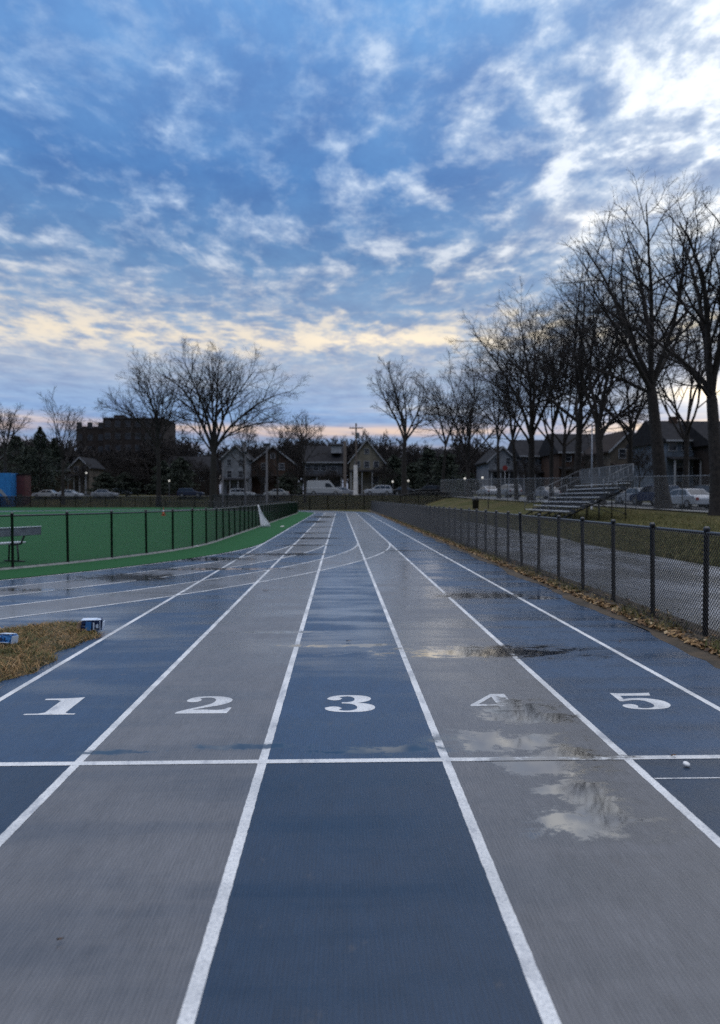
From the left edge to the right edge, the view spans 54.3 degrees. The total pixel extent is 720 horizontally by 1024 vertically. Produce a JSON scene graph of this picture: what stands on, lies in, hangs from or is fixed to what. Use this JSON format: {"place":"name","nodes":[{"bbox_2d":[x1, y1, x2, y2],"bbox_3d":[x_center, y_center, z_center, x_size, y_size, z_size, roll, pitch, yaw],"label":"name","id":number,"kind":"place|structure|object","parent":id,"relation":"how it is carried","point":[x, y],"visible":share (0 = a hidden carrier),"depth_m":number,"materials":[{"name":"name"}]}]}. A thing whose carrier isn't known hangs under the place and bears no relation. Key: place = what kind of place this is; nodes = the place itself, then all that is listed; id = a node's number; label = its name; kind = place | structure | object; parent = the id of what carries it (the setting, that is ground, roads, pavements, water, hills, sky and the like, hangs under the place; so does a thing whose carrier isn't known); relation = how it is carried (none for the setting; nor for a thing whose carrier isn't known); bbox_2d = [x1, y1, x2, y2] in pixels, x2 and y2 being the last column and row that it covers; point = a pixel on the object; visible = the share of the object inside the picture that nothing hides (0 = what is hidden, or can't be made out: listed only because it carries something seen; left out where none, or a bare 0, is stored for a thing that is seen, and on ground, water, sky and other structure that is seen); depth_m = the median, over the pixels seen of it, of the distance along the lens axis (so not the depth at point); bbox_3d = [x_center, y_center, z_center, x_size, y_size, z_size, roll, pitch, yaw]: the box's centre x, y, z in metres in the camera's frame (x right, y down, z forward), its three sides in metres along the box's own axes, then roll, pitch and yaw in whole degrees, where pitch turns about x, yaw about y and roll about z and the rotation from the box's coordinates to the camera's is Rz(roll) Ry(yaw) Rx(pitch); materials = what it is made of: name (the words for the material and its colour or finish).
{"place":"outdoors","nodes":[
{"label":"outdoors","id":0,"kind":"place"},
{"bbox_2d":[0,507,233,510],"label":"turf","id":1,"kind":"structure","parent":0,"point":[79,508],"depth_m":105.70,"materials":[{"name":"green plant"}]},
{"bbox_2d":[0,510,313,579],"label":"turf field","id":2,"kind":"structure","parent":0,"point":[253,537],"depth_m":25.36,"materials":[{"name":"green plant"}]},
{"bbox_2d":[0,526,40,561],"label":"team bench","id":3,"kind":"object","parent":2,"relation":"on","point":[20,529],"visible":0.72,"depth_m":16.74,"materials":[{"name":"metal"}]},
{"bbox_2d":[302,444,342,494],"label":"house","id":4,"kind":"structure","parent":0,"point":[332,457],"depth_m":141.81,"materials":[{"name":"grey"}]},
{"bbox_2d":[0,510,719,1023],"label":"running track","id":5,"kind":"structure","parent":0,"point":[362,892],"depth_m":3.53,"materials":[{"name":"rubber"}]},
{"bbox_2d":[23,697,84,714],"bbox_3d":[-2.213,1.432,5.193,0.360,0.001,0.435,0,1,-2],"label":"lane number","id":6,"kind":"object","parent":5,"relation":"on","point":[63,706],"visible":1,"depth_m":5.17,"materials":[{"name":"white paint"}]},
{"bbox_2d":[0,619,120,685],"bbox_3d":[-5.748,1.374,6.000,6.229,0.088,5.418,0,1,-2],"label":"dry grass","id":7,"kind":"structure","parent":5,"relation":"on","point":[21,635],"depth_m":7.17,"materials":[{"name":"brown plant"}]},
{"bbox_2d":[0,633,18,643],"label":"marker","id":8,"kind":"object","parent":7,"relation":"on","point":[9,638],"visible":0.98,"depth_m":7.13,"materials":[{"name":"blue plastic"}]},
{"bbox_2d":[76,618,104,630],"bbox_3d":[-3.080,1.289,8.035,0.294,0.140,0.150,0,4,-8],"label":"marker","id":9,"kind":"object","parent":7,"relation":"on","point":[96,624],"visible":0.98,"depth_m":7.98,"materials":[{"name":"plastic"}]},
{"bbox_2d":[0,510,313,845],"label":"lane line","id":10,"kind":"object","parent":5,"relation":"on","point":[16,824],"visible":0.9,"depth_m":4.45,"materials":[{"name":"white paint"}]},
{"bbox_2d":[0,513,314,700],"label":"lane line","id":11,"kind":"object","parent":5,"relation":"on","point":[56,666],"visible":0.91,"depth_m":7.57,"materials":[{"name":"white paint"}]},
{"bbox_2d":[0,543,358,606],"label":"lane line","id":12,"kind":"object","parent":5,"relation":"on","point":[188,582],"visible":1,"depth_m":12.70,"materials":[{"name":"white paint"}]},
{"bbox_2d":[1,543,390,618],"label":"lane line","id":13,"kind":"object","parent":5,"relation":"on","point":[200,591],"visible":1,"depth_m":11.54,"materials":[{"name":"white paint"}]},
{"bbox_2d":[174,696,231,713],"bbox_3d":[-1.135,1.431,5.223,0.386,0.001,0.433,0,1,-2],"label":"lane number","id":14,"kind":"object","parent":5,"relation":"on","point":[221,700],"visible":1,"depth_m":5.20,"materials":[{"name":"white paint"}]},
{"bbox_2d":[81,510,335,1023],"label":"lane line","id":15,"kind":"object","parent":5,"relation":"on","point":[190,1006],"visible":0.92,"depth_m":2.88,"materials":[{"name":"white paint"}]},
{"bbox_2d":[325,695,374,711],"bbox_3d":[-0.076,1.431,5.254,0.369,0.001,0.431,0,1,-2],"label":"lane number","id":16,"kind":"object","parent":5,"relation":"on","point":[361,707],"visible":1,"depth_m":5.22,"materials":[{"name":"white paint"}]},
{"bbox_2d":[0,755,719,765],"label":"start line","id":17,"kind":"object","parent":5,"relation":"on","point":[356,760],"visible":1,"depth_m":4.10,"materials":[{"name":"white paint"}]},
{"bbox_2d":[41,510,719,710],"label":"lane line","id":18,"kind":"object","parent":5,"relation":"on","point":[658,675],"visible":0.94,"depth_m":7.22,"materials":[{"name":"white paint"}]},
{"bbox_2d":[346,514,560,1023],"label":"lane line","id":19,"kind":"object","parent":5,"relation":"on","point":[542,998],"visible":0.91,"depth_m":2.87,"materials":[{"name":"white paint"}]},
{"bbox_2d":[471,694,524,710],"bbox_3d":[1.011,1.430,5.285,0.390,0.001,0.435,0,1,-2],"label":"lane number","id":20,"kind":"object","parent":5,"relation":"on","point":[503,702],"visible":1,"depth_m":5.25,"materials":[{"name":"white paint"}]},
{"bbox_2d":[335,511,719,847],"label":"lane line","id":21,"kind":"object","parent":5,"relation":"on","point":[689,815],"visible":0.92,"depth_m":4.45,"materials":[{"name":"white paint"}]},
{"bbox_2d":[610,693,670,708],"bbox_3d":[2.122,1.429,5.318,0.372,0.001,0.432,0,1,-2],"label":"lane number","id":22,"kind":"object","parent":5,"relation":"on","point":[658,704],"visible":1,"depth_m":5.32,"materials":[{"name":"white paint"}]},
{"bbox_2d":[0,0,719,493],"label":"sky","id":23,"kind":"structure","parent":0,"point":[327,187],"materials":[{"name":"blue"}]},
{"bbox_2d":[14,494,719,631],"bbox_3d":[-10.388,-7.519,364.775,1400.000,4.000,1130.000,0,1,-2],"label":"ground","id":24,"kind":"structure","parent":0,"point":[511,506],"depth_m":63.30,"materials":[{"name":"green plant"}]},
{"bbox_2d":[0,473,16,506],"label":"storage container","id":25,"kind":"object","parent":24,"relation":"on","point":[7,484],"visible":0.61,"depth_m":119.26,"materials":[{"name":"blue metal"}]},
{"bbox_2d":[0,402,32,472],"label":"bare tree","id":26,"kind":"object","parent":24,"relation":"on","point":[5,444],"visible":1,"depth_m":120.03,"materials":[{"name":"brown plant"}]},
{"bbox_2d":[0,436,42,492],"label":"evergreen tree","id":27,"kind":"object","parent":24,"relation":"on","point":[14,441],"visible":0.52,"depth_m":142.24,"materials":[{"name":"green plant"}]},
{"bbox_2d":[16,474,31,505],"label":"storage container","id":28,"kind":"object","parent":24,"relation":"on","point":[23,484],"depth_m":121.34,"materials":[{"name":"red metal"}]},
{"bbox_2d":[3,445,59,492],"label":"evergreen tree","id":29,"kind":"object","parent":24,"relation":"on","point":[25,453],"visible":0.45,"depth_m":139.30,"materials":[{"name":"green plant"}]},
{"bbox_2d":[9,426,76,491],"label":"evergreen tree","id":30,"kind":"object","parent":24,"relation":"on","point":[34,450],"visible":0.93,"depth_m":137.71,"materials":[{"name":"green plant"}]},
{"bbox_2d":[27,458,76,494],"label":"house","id":31,"kind":"structure","parent":24,"relation":"on","point":[69,469],"depth_m":162.98,"materials":[{"name":"brown brick"}]},
{"bbox_2d":[32,438,77,492],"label":"evergreen tree","id":32,"kind":"object","parent":24,"relation":"on","point":[52,444],"visible":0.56,"depth_m":142.88,"materials":[{"name":"green plant"}]},
{"bbox_2d":[38,384,100,503],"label":"bare tree","id":33,"kind":"object","parent":24,"relation":"on","point":[68,427],"visible":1,"depth_m":121.93,"materials":[{"name":"brown plant"}]},
{"bbox_2d":[64,462,96,493],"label":"bare tree","id":34,"kind":"object","parent":24,"relation":"on","point":[80,471],"visible":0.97,"depth_m":129.19,"materials":[{"name":"brown plant"}]},
{"bbox_2d":[67,457,105,495],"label":"house","id":35,"kind":"structure","parent":24,"relation":"on","point":[97,467],"depth_m":148.32,"materials":[{"name":"beige"}]},
{"bbox_2d":[84,472,121,494],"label":"evergreen shrub","id":36,"kind":"object","parent":24,"relation":"on","point":[107,482],"visible":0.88,"depth_m":131.65,"materials":[{"name":"green plant"}]},
{"bbox_2d":[76,415,175,494],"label":"apartment block","id":37,"kind":"structure","parent":24,"relation":"on","point":[100,443],"depth_m":192.03,"materials":[{"name":"brick"}]},
{"bbox_2d":[0,496,254,506],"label":"chain link fence","id":38,"kind":"object","parent":24,"relation":"on","point":[45,498],"visible":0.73,"depth_m":118.33,"materials":[{"name":"black metal"}]},
{"bbox_2d":[108,472,147,495],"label":"evergreen shrub","id":39,"kind":"object","parent":24,"relation":"on","point":[125,480],"visible":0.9,"depth_m":131.79,"materials":[{"name":"green plant"}]},
{"bbox_2d":[83,344,193,506],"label":"bare tree","id":40,"kind":"object","parent":24,"relation":"on","point":[158,429],"visible":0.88,"depth_m":120.66,"materials":[{"name":"brown plant"}]},
{"bbox_2d":[123,465,155,495],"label":"bare tree","id":41,"kind":"object","parent":24,"relation":"on","point":[136,473],"visible":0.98,"depth_m":132.46,"materials":[{"name":"brown plant"}]},
{"bbox_2d":[0,501,297,569],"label":"chain link fence","id":42,"kind":"object","parent":24,"relation":"on","point":[284,510],"visible":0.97,"depth_m":20.10,"materials":[{"name":"black metal"}]},
{"bbox_2d":[144,461,179,495],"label":"evergreen tree","id":43,"kind":"object","parent":24,"relation":"on","point":[163,464],"visible":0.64,"depth_m":143.13,"materials":[{"name":"green plant"}]},
{"bbox_2d":[163,436,198,461],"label":"bare tree","id":44,"kind":"object","parent":24,"relation":"on","point":[185,448],"visible":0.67,"depth_m":157.23,"materials":[{"name":"brown plant"}]},
{"bbox_2d":[161,457,204,494],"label":"evergreen tree","id":45,"kind":"object","parent":24,"relation":"on","point":[184,466],"visible":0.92,"depth_m":138.22,"materials":[{"name":"green plant"}]},
{"bbox_2d":[164,456,220,495],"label":"house","id":46,"kind":"structure","parent":24,"relation":"on","point":[207,459],"depth_m":152.52,"materials":[{"name":"brick"}]},
{"bbox_2d":[191,463,224,495],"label":"bare tree","id":47,"kind":"object","parent":24,"relation":"on","point":[206,472],"visible":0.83,"depth_m":129.95,"materials":[{"name":"brown plant"}]},
{"bbox_2d":[145,335,308,507],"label":"bare tree","id":48,"kind":"object","parent":24,"relation":"on","point":[212,439],"visible":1,"depth_m":112.11,"materials":[{"name":"brown plant"}]},
{"bbox_2d":[219,441,253,494],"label":"house","id":49,"kind":"structure","parent":24,"relation":"on","point":[233,478],"depth_m":139.20,"materials":[{"name":"white"}]},
{"bbox_2d":[218,415,261,494],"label":"bare tree","id":50,"kind":"object","parent":24,"relation":"on","point":[246,439],"visible":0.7,"depth_m":125.31,"materials":[{"name":"brown plant"}]},
{"bbox_2d":[0,433,496,494],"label":"woods","id":51,"kind":"object","parent":24,"relation":"on","point":[146,459],"visible":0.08,"depth_m":176.38,"materials":[{"name":"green plant"}]},
{"bbox_2d":[246,460,276,494],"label":"bare tree","id":52,"kind":"object","parent":24,"relation":"on","point":[270,472],"visible":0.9,"depth_m":129.22,"materials":[{"name":"brown plant"}]},
{"bbox_2d":[250,445,298,495],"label":"house","id":53,"kind":"structure","parent":24,"relation":"on","point":[255,485],"depth_m":143.38,"materials":[{"name":"brown brick"}]},
{"bbox_2d":[247,421,309,500],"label":"bare tree","id":54,"kind":"object","parent":24,"relation":"on","point":[281,436],"visible":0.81,"depth_m":111.06,"materials":[{"name":"brown plant"}]},
{"bbox_2d":[268,472,305,495],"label":"evergreen shrub","id":55,"kind":"object","parent":24,"relation":"on","point":[286,484],"visible":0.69,"depth_m":132.70,"materials":[{"name":"green plant"}]},
{"bbox_2d":[283,458,313,494],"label":"bare tree","id":56,"kind":"object","parent":24,"relation":"on","point":[296,470],"visible":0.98,"depth_m":127.43,"materials":[{"name":"brown plant"}]},
{"bbox_2d":[274,410,325,494],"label":"bare tree","id":57,"kind":"object","parent":24,"relation":"on","point":[307,435],"visible":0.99,"depth_m":99.04,"materials":[{"name":"brown plant"}]},
{"bbox_2d":[212,491,472,509],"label":"chain link fence","id":58,"kind":"object","parent":24,"relation":"on","point":[337,502],"visible":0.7,"depth_m":92.95,"materials":[{"name":"black metal"}]},
{"bbox_2d":[347,439,385,494],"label":"house","id":59,"kind":"structure","parent":24,"relation":"on","point":[369,457],"depth_m":135.93,"materials":[{"name":"beige"}]},
{"bbox_2d":[351,430,399,458],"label":"bare tree","id":60,"kind":"object","parent":24,"relation":"on","point":[373,445],"visible":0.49,"depth_m":169.19,"materials":[{"name":"brown plant"}]},
{"bbox_2d":[368,462,399,494],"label":"bare tree","id":61,"kind":"object","parent":24,"relation":"on","point":[383,469],"visible":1,"depth_m":124.81,"materials":[{"name":"brown plant"}]},
{"bbox_2d":[376,455,412,494],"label":"evergreen tree","id":62,"kind":"object","parent":24,"relation":"on","point":[394,461],"visible":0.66,"depth_m":131.48,"materials":[{"name":"green plant"}]},
{"bbox_2d":[367,354,445,494],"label":"bare tree","id":63,"kind":"object","parent":24,"relation":"on","point":[403,420],"visible":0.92,"depth_m":105.83,"materials":[{"name":"brown plant"}]},
{"bbox_2d":[395,462,425,489],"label":"evergreen shrub","id":64,"kind":"object","parent":24,"relation":"on","point":[410,468],"visible":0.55,"depth_m":133.49,"materials":[{"name":"green plant"}]},
{"bbox_2d":[401,446,426,474],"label":"bare tree","id":65,"kind":"object","parent":24,"relation":"on","point":[415,454],"visible":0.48,"depth_m":139.11,"materials":[{"name":"brown plant"}]},
{"bbox_2d":[407,448,447,494],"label":"evergreen tree","id":66,"kind":"object","parent":24,"relation":"on","point":[427,455],"visible":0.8,"depth_m":127.75,"materials":[{"name":"green plant"}]},
{"bbox_2d":[427,451,465,493],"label":"evergreen tree","id":67,"kind":"object","parent":24,"relation":"on","point":[452,471],"visible":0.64,"depth_m":123.73,"materials":[{"name":"green plant"}]},
{"bbox_2d":[416,375,489,495],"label":"bare tree","id":68,"kind":"object","parent":24,"relation":"on","point":[445,441],"visible":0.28,"depth_m":111.77,"materials":[{"name":"brown plant"}]},
{"bbox_2d":[416,342,523,496],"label":"bare tree","id":69,"kind":"object","parent":24,"relation":"on","point":[449,424],"visible":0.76,"depth_m":91.65,"materials":[{"name":"brown plant"}]},
{"bbox_2d":[474,446,518,494],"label":"house","id":70,"kind":"structure","parent":24,"relation":"on","point":[486,466],"depth_m":124.65,"materials":[{"name":"white paint"}]},
{"bbox_2d":[455,365,546,497],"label":"bare tree","id":71,"kind":"object","parent":24,"relation":"on","point":[497,451],"visible":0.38,"depth_m":86.63,"materials":[{"name":"brown plant"}]},
{"bbox_2d":[452,336,556,500],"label":"bare tree","id":72,"kind":"object","parent":24,"relation":"on","point":[513,431],"visible":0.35,"depth_m":76.29,"materials":[{"name":"brown plant"}]},
{"bbox_2d":[446,276,603,501],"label":"bare tree","id":73,"kind":"object","parent":24,"relation":"on","point":[531,428],"visible":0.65,"depth_m":71.96,"materials":[{"name":"brown plant"}]},
{"bbox_2d":[507,440,543,494],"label":"house","id":74,"kind":"structure","parent":24,"relation":"on","point":[521,448],"depth_m":123.27,"materials":[{"name":"grey"}]},
{"bbox_2d":[517,457,545,495],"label":"bare tree","id":75,"kind":"object","parent":24,"relation":"on","point":[524,464],"visible":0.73,"depth_m":112.64,"materials":[{"name":"brown plant"}]},
{"bbox_2d":[368,510,719,668],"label":"verge","id":76,"kind":"structure","parent":24,"relation":"on","point":[702,654],"depth_m":9.43,"materials":[{"name":"brown plant"}]},
{"bbox_2d":[379,514,719,656],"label":"leaves","id":77,"kind":"object","parent":76,"relation":"on","point":[668,632],"visible":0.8,"depth_m":9.91,"materials":[{"name":"brown plant"}]},
{"bbox_2d":[371,501,719,641],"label":"chain link fence","id":78,"kind":"object","parent":24,"relation":"on","point":[433,520],"visible":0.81,"depth_m":11.21,"materials":[{"name":"black metal"}]},
{"bbox_2d":[470,298,621,499],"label":"bare tree","id":79,"kind":"object","parent":24,"relation":"on","point":[551,443],"visible":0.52,"depth_m":69.56,"materials":[{"name":"brown plant"}]},
{"bbox_2d":[538,434,594,495],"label":"house","id":80,"kind":"structure","parent":24,"relation":"on","point":[544,452],"depth_m":114.69,"materials":[{"name":"brown brick"}]},
{"bbox_2d":[493,308,646,494],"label":"bare tree","id":81,"kind":"object","parent":24,"relation":"on","point":[564,444],"visible":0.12,"depth_m":80.27,"materials":[{"name":"brown plant"}]},
{"bbox_2d":[440,474,709,512],"bbox_3d":[17.275,-1.883,64.993,0.079,4.007,65.892,0,1,-11],"label":"chain link fence","id":82,"kind":"object","parent":24,"relation":"on","point":[540,481],"visible":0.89,"depth_m":60.75,"materials":[{"name":"metal"}]},
{"bbox_2d":[477,244,681,494],"bbox_3d":[19.735,-12.047,64.521,16.450,23.179,13.610,1,2,45],"label":"bare tree","id":83,"kind":"object","parent":24,"relation":"on","point":[578,420],"visible":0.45,"depth_m":63.08,"materials":[{"name":"brown plant"}]},
{"bbox_2d":[525,463,633,520],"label":"bleachers","id":84,"kind":"object","parent":24,"relation":"on","point":[573,501],"visible":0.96,"depth_m":43.35,"materials":[{"name":"metal"}]},
{"bbox_2d":[567,450,605,494],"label":"bare tree","id":85,"kind":"object","parent":24,"relation":"on","point":[585,465],"visible":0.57,"depth_m":100.92,"materials":[{"name":"brown plant"}]},
{"bbox_2d":[462,508,719,566],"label":"bank grass","id":86,"kind":"structure","parent":24,"relation":"on","point":[666,522],"depth_m":32.26,"materials":[{"name":"green plant"}]},
{"bbox_2d":[492,256,705,501],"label":"bare tree","id":87,"kind":"object","parent":24,"relation":"on","point":[629,429],"visible":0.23,"depth_m":70.17,"materials":[{"name":"brown plant"}]},
{"bbox_2d":[581,431,634,494],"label":"house","id":88,"kind":"structure","parent":24,"relation":"on","point":[614,450],"depth_m":99.06,"materials":[{"name":"beige"}]},
{"bbox_2d":[523,247,693,504],"bbox_3d":[21.107,-10.935,60.484,13.766,21.229,13.590,0,1,-2],"label":"bare tree","id":89,"kind":"object","parent":24,"relation":"on","point":[598,422],"visible":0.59,"depth_m":60.56,"materials":[{"name":"brown plant"}]},
{"bbox_2d":[545,167,719,509],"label":"bare tree","id":90,"kind":"object","parent":24,"relation":"on","point":[649,375],"visible":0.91,"depth_m":49.26,"materials":[{"name":"brown plant"}]},
{"bbox_2d":[621,443,652,487],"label":"bare tree","id":91,"kind":"object","parent":24,"relation":"on","point":[636,462],"visible":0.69,"depth_m":86.77,"materials":[{"name":"brown plant"}]},
{"bbox_2d":[597,175,719,515],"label":"bare tree","id":92,"kind":"object","parent":24,"relation":"on","point":[705,323],"visible":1,"depth_m":41.38,"materials":[{"name":"brown plant"}]},
{"bbox_2d":[607,280,719,487],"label":"bare tree","id":93,"kind":"object","parent":24,"relation":"on","point":[685,437],"visible":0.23,"depth_m":64.51,"materials":[{"name":"brown plant"}]},
{"bbox_2d":[679,421,719,485],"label":"house","id":94,"kind":"structure","parent":24,"relation":"on","point":[699,434],"depth_m":83.68,"materials":[{"name":"brick"}]},
{"bbox_2d":[295,495,524,495],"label":"street","id":95,"kind":"structure","parent":0,"point":[398,495],"depth_m":119.88,"materials":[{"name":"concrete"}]},
{"bbox_2d":[306,481,341,494],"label":"parked van","id":96,"kind":"object","parent":95,"relation":"on","point":[313,487],"visible":0.95,"depth_m":114.87,"materials":[{"name":"silver metal"}]},
{"bbox_2d":[364,485,391,494],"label":"parked car","id":97,"kind":"object","parent":95,"relation":"on","point":[386,489],"visible":0.94,"depth_m":115.69,"materials":[{"name":"white paint"}]},
{"bbox_2d":[442,517,719,630],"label":"asphalt path","id":98,"kind":"structure","parent":0,"point":[616,559],"depth_m":14.11,"materials":[{"name":"grey asphalt"}]},
{"bbox_2d":[462,496,707,510],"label":"side street","id":99,"kind":"structure","parent":0,"point":[645,503],"depth_m":60.74,"materials":[{"name":"grey asphalt"}]},
{"bbox_2d":[629,485,678,505],"bbox_3d":[24.244,-1.378,57.673,1.910,1.694,4.670,0,1,-11],"label":"parked car","id":100,"kind":"object","parent":99,"relation":"on","point":[672,487],"visible":0.34,"depth_m":57.44,"materials":[{"name":"blue paint"}]},
{"bbox_2d":[670,488,708,508],"bbox_3d":[23.708,-0.989,51.171,1.830,1.445,4.650,0,1,-11],"label":"parked car","id":101,"kind":"object","parent":99,"relation":"on","point":[697,496],"visible":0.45,"depth_m":49.75,"materials":[{"name":"white paint"}]},
{"bbox_2d":[625,416,701,487],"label":"house","id":102,"kind":"structure","parent":0,"point":[673,442],"depth_m":85.11,"materials":[{"name":"brown"}]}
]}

